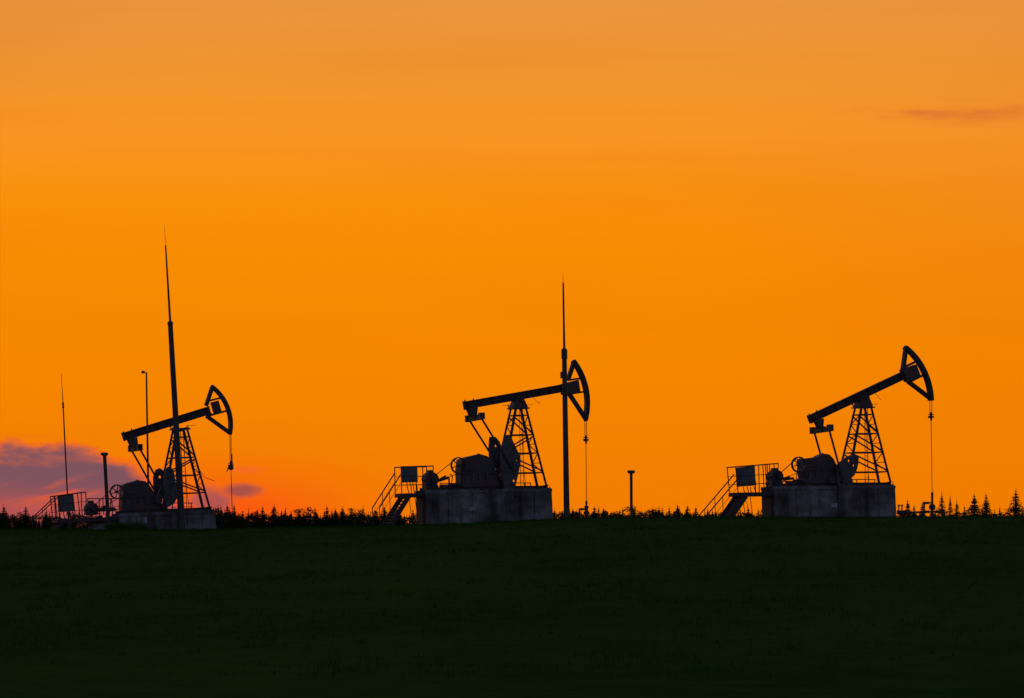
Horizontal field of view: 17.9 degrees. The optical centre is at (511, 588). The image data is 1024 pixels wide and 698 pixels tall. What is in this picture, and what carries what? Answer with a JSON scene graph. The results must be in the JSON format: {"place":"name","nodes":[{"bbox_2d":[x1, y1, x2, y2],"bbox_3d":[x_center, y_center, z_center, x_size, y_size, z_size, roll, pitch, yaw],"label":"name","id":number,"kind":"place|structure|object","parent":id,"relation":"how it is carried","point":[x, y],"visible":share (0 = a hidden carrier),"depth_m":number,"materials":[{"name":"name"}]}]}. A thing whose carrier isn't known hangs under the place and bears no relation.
{"place":"outdoors","nodes":[
{"label":"outdoors","id":0,"kind":"place"},
{"bbox_2d":[0,512,1023,697],"bbox_3d":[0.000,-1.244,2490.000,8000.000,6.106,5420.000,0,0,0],"label":"ground","id":1,"kind":"structure","parent":0,"point":[108,671],"depth_m":62.92,"materials":[{"name":"green plant"}]},
{"bbox_2d":[1,505,12,526],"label":"spruce tree","id":2,"kind":"object","parent":1,"relation":"on","point":[5,513],"visible":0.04,"depth_m":294.43,"materials":[{"name":"black plant"}]},
{"bbox_2d":[5,517,23,529],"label":"broadleaf tree","id":3,"kind":"object","parent":1,"relation":"on","point":[18,524],"visible":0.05,"depth_m":264.67,"materials":[{"name":"black plant"}]},
{"bbox_2d":[14,507,35,528],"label":"spruce tree","id":4,"kind":"object","parent":1,"relation":"on","point":[25,523],"visible":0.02,"depth_m":264.73,"materials":[{"name":"black plant"}]},
{"bbox_2d":[37,517,51,529],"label":"broadleaf tree","id":5,"kind":"object","parent":1,"relation":"on","point":[48,523],"visible":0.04,"depth_m":265.06,"materials":[{"name":"black plant"}]},
{"bbox_2d":[61,374,69,527],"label":"whip antenna","id":6,"kind":"object","parent":1,"relation":"on","point":[65,448],"visible":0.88,"depth_m":209.76,"materials":[{"name":"metal"}]},
{"bbox_2d":[58,518,81,529],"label":"broadleaf tree","id":7,"kind":"object","parent":1,"relation":"on","point":[62,526],"visible":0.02,"depth_m":263.51,"materials":[{"name":"black plant"}]},
{"bbox_2d":[88,521,115,530],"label":"concrete slab","id":8,"kind":"structure","parent":1,"relation":"on","point":[96,525],"depth_m":205.74,"materials":[{"name":"grey concrete"}]},
{"bbox_2d":[101,452,109,522],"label":"flat topped post","id":9,"kind":"object","parent":1,"relation":"on","point":[104,454],"visible":0.95,"depth_m":204.40,"materials":[{"name":"metal"}]},
{"bbox_2d":[32,385,233,529],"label":"pump jack","id":10,"kind":"object","parent":1,"relation":"on","point":[132,498],"visible":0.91,"depth_m":206.82,"materials":[{"name":"metal"}]},
{"bbox_2d":[141,371,149,529],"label":"slim pole","id":11,"kind":"object","parent":1,"relation":"on","point":[148,507],"visible":0.96,"depth_m":202.45,"materials":[{"name":"metal"}]},
{"bbox_2d":[164,225,184,528],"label":"lightning mast","id":12,"kind":"object","parent":1,"relation":"on","point":[179,489],"visible":0.91,"depth_m":203.35,"materials":[{"name":"metal"}]},
{"bbox_2d":[216,508,226,528],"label":"spruce tree","id":13,"kind":"object","parent":1,"relation":"on","point":[221,514],"visible":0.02,"depth_m":267.30,"materials":[{"name":"black plant"}]},
{"bbox_2d":[238,509,259,528],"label":"broadleaf tree","id":14,"kind":"object","parent":1,"relation":"on","point":[252,514],"visible":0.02,"depth_m":276.03,"materials":[{"name":"black plant"}]},
{"bbox_2d":[251,508,261,527],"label":"spruce tree","id":15,"kind":"object","parent":1,"relation":"on","point":[256,519],"visible":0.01,"depth_m":266.35,"materials":[{"name":"black plant"}]},
{"bbox_2d":[255,506,268,527],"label":"spruce tree","id":16,"kind":"object","parent":1,"relation":"on","point":[262,523],"visible":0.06,"depth_m":262.00,"materials":[{"name":"black plant"}]},
{"bbox_2d":[265,505,282,527],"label":"spruce tree","id":17,"kind":"object","parent":1,"relation":"on","point":[271,523],"visible":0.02,"depth_m":272.30,"materials":[{"name":"black plant"}]},
{"bbox_2d":[280,513,287,527],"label":"spruce tree","id":18,"kind":"object","parent":1,"relation":"on","point":[284,524],"visible":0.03,"depth_m":271.08,"materials":[{"name":"black plant"}]},
{"bbox_2d":[283,507,291,525],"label":"spruce tree","id":19,"kind":"object","parent":1,"relation":"on","point":[288,523],"visible":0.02,"depth_m":278.48,"materials":[{"name":"black plant"}]},
{"bbox_2d":[293,510,301,527],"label":"spruce tree","id":20,"kind":"object","parent":1,"relation":"on","point":[298,518],"visible":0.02,"depth_m":265.68,"materials":[{"name":"black plant"}]},
{"bbox_2d":[278,509,321,525],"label":"broadleaf tree","id":21,"kind":"object","parent":1,"relation":"on","point":[303,514],"visible":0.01,"depth_m":281.46,"materials":[{"name":"black plant"}]},
{"bbox_2d":[300,507,321,522],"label":"broadleaf tree","id":22,"kind":"object","parent":1,"relation":"on","point":[308,510],"visible":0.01,"depth_m":291.45,"materials":[{"name":"black plant"}]},
{"bbox_2d":[307,514,315,526],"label":"spruce tree","id":23,"kind":"object","parent":1,"relation":"on","point":[310,523],"visible":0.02,"depth_m":270.48,"materials":[{"name":"black plant"}]},
{"bbox_2d":[312,509,320,527],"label":"spruce tree","id":24,"kind":"object","parent":1,"relation":"on","point":[314,513],"visible":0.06,"depth_m":278.17,"materials":[{"name":"black plant"}]},
{"bbox_2d":[320,509,329,526],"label":"spruce tree","id":25,"kind":"object","parent":1,"relation":"on","point":[324,523],"visible":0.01,"depth_m":267.20,"materials":[{"name":"black plant"}]},
{"bbox_2d":[325,508,330,520],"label":"spruce tree","id":26,"kind":"object","parent":1,"relation":"on","point":[326,514],"visible":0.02,"depth_m":289.14,"materials":[{"name":"black plant"}]},
{"bbox_2d":[328,510,343,525],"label":"spruce tree","id":27,"kind":"object","parent":1,"relation":"on","point":[330,522],"visible":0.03,"depth_m":269.07,"materials":[{"name":"black plant"}]},
{"bbox_2d":[334,514,342,525],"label":"spruce tree","id":28,"kind":"object","parent":1,"relation":"on","point":[337,522],"visible":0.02,"depth_m":267.61,"materials":[{"name":"black plant"}]},
{"bbox_2d":[340,509,349,525],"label":"spruce tree","id":29,"kind":"object","parent":1,"relation":"on","point":[343,515],"visible":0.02,"depth_m":276.56,"materials":[{"name":"black plant"}]},
{"bbox_2d":[337,508,366,525],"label":"broadleaf tree","id":30,"kind":"object","parent":1,"relation":"on","point":[351,510],"visible":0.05,"depth_m":287.77,"materials":[{"name":"black plant"}]},
{"bbox_2d":[346,509,364,525],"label":"broadleaf tree","id":31,"kind":"object","parent":1,"relation":"on","point":[352,515],"visible":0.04,"depth_m":287.22,"materials":[{"name":"black plant"}]},
{"bbox_2d":[344,511,385,526],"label":"broadleaf tree","id":32,"kind":"object","parent":1,"relation":"on","point":[369,522],"visible":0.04,"depth_m":266.98,"materials":[{"name":"black plant"}]},
{"bbox_2d":[379,509,387,524],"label":"spruce tree","id":33,"kind":"object","parent":1,"relation":"on","point":[384,514],"visible":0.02,"depth_m":270.12,"materials":[{"name":"black plant"}]},
{"bbox_2d":[395,515,402,524],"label":"spruce tree","id":34,"kind":"object","parent":1,"relation":"on","point":[399,521],"depth_m":275.18,"materials":[{"name":"black plant"}]},
{"bbox_2d":[403,513,416,524],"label":"broadleaf tree","id":35,"kind":"object","parent":1,"relation":"on","point":[408,519],"visible":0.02,"depth_m":270.26,"materials":[{"name":"black plant"}]},
{"bbox_2d":[408,511,416,524],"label":"spruce tree","id":36,"kind":"object","parent":1,"relation":"on","point":[413,514],"visible":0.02,"depth_m":269.41,"materials":[{"name":"black plant"}]},
{"bbox_2d":[372,359,589,525],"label":"pump jack","id":37,"kind":"object","parent":1,"relation":"on","point":[484,488],"visible":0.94,"depth_m":201.63,"materials":[{"name":"metal"}]},
{"bbox_2d":[0,510,1022,529],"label":"thicket","id":38,"kind":"object","parent":1,"relation":"on","point":[349,519],"visible":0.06,"depth_m":267.32,"materials":[{"name":"black plant"}]},
{"bbox_2d":[557,511,570,518],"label":"broadleaf tree","id":39,"kind":"object","parent":1,"relation":"on","point":[560,514],"visible":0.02,"depth_m":263.17,"materials":[{"name":"black plant"}]},
{"bbox_2d":[560,283,569,517],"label":"lightning mast","id":40,"kind":"object","parent":1,"relation":"on","point":[563,374],"visible":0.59,"depth_m":199.87,"materials":[{"name":"metal"}]},
{"bbox_2d":[571,511,584,517],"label":"broadleaf tree","id":41,"kind":"object","parent":1,"relation":"on","point":[576,515],"visible":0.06,"depth_m":276.98,"materials":[{"name":"black plant"}]},
{"bbox_2d":[579,500,588,517],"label":"wellhead","id":42,"kind":"object","parent":1,"relation":"on","point":[586,511],"visible":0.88,"depth_m":204.53,"materials":[{"name":"paint"}]},
{"bbox_2d":[589,505,597,518],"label":"spruce tree","id":43,"kind":"object","parent":1,"relation":"on","point":[594,512],"visible":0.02,"depth_m":277.97,"materials":[{"name":"black plant"}]},
{"bbox_2d":[620,506,640,517],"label":"broadleaf tree","id":44,"kind":"object","parent":1,"relation":"on","point":[634,512],"visible":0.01,"depth_m":274.04,"materials":[{"name":"black plant"}]},
{"bbox_2d":[627,470,634,516],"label":"flat topped post","id":45,"kind":"object","parent":1,"relation":"on","point":[630,472],"visible":0.93,"depth_m":205.92,"materials":[{"name":"metal"}]},
{"bbox_2d":[633,511,650,517],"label":"broadleaf tree","id":46,"kind":"object","parent":1,"relation":"on","point":[640,515],"visible":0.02,"depth_m":262.23,"materials":[{"name":"black plant"}]},
{"bbox_2d":[644,509,657,517],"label":"broadleaf tree","id":47,"kind":"object","parent":1,"relation":"on","point":[653,511],"visible":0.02,"depth_m":276.22,"materials":[{"name":"black plant"}]},
{"bbox_2d":[655,508,661,517],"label":"spruce tree","id":48,"kind":"object","parent":1,"relation":"on","point":[658,512],"visible":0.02,"depth_m":263.69,"materials":[{"name":"black plant"}]},
{"bbox_2d":[643,511,677,517],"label":"broadleaf tree","id":49,"kind":"object","parent":1,"relation":"on","point":[663,515],"visible":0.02,"depth_m":265.79,"materials":[{"name":"black plant"}]},
{"bbox_2d":[673,503,681,516],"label":"spruce tree","id":50,"kind":"object","parent":1,"relation":"on","point":[677,509],"visible":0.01,"depth_m":285.19,"materials":[{"name":"black plant"}]},
{"bbox_2d":[698,345,933,517],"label":"pump jack","id":51,"kind":"object","parent":1,"relation":"on","point":[823,484],"visible":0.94,"depth_m":201.49,"materials":[{"name":"metal"}]},
{"bbox_2d":[902,500,913,516],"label":"spruce tree","id":52,"kind":"object","parent":1,"relation":"on","point":[907,506],"visible":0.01,"depth_m":269.62,"materials":[{"name":"black plant"}]},
{"bbox_2d":[897,492,945,516],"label":"wellhead","id":53,"kind":"object","parent":1,"relation":"on","point":[924,511],"visible":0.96,"depth_m":204.83,"materials":[{"name":"paint"}]},
{"bbox_2d":[937,492,946,516],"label":"spruce tree","id":54,"kind":"object","parent":1,"relation":"on","point":[941,505],"visible":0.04,"depth_m":268.05,"materials":[{"name":"black plant"}]},
{"bbox_2d":[946,496,953,516],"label":"spruce tree","id":55,"kind":"object","parent":1,"relation":"on","point":[950,511],"visible":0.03,"depth_m":277.34,"materials":[{"name":"black plant"}]},
{"bbox_2d":[952,504,959,515],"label":"spruce tree","id":56,"kind":"object","parent":1,"relation":"on","point":[956,510],"visible":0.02,"depth_m":274.50,"materials":[{"name":"black plant"}]},
{"bbox_2d":[966,494,982,516],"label":"spruce tree","id":57,"kind":"object","parent":1,"relation":"on","point":[973,509],"visible":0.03,"depth_m":269.78,"materials":[{"name":"black plant"}]},
{"bbox_2d":[978,495,992,516],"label":"spruce tree","id":58,"kind":"object","parent":1,"relation":"on","point":[986,509],"visible":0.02,"depth_m":266.24,"materials":[{"name":"black plant"}]},
{"bbox_2d":[1005,491,1023,516],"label":"spruce tree","id":59,"kind":"object","parent":1,"relation":"on","point":[1015,508],"visible":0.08,"depth_m":272.50,"materials":[{"name":"black plant"}]},
{"bbox_2d":[0,0,1023,523],"label":"sky","id":60,"kind":"structure","parent":0,"point":[376,215],"materials":[{"name":"orange"}]}
]}

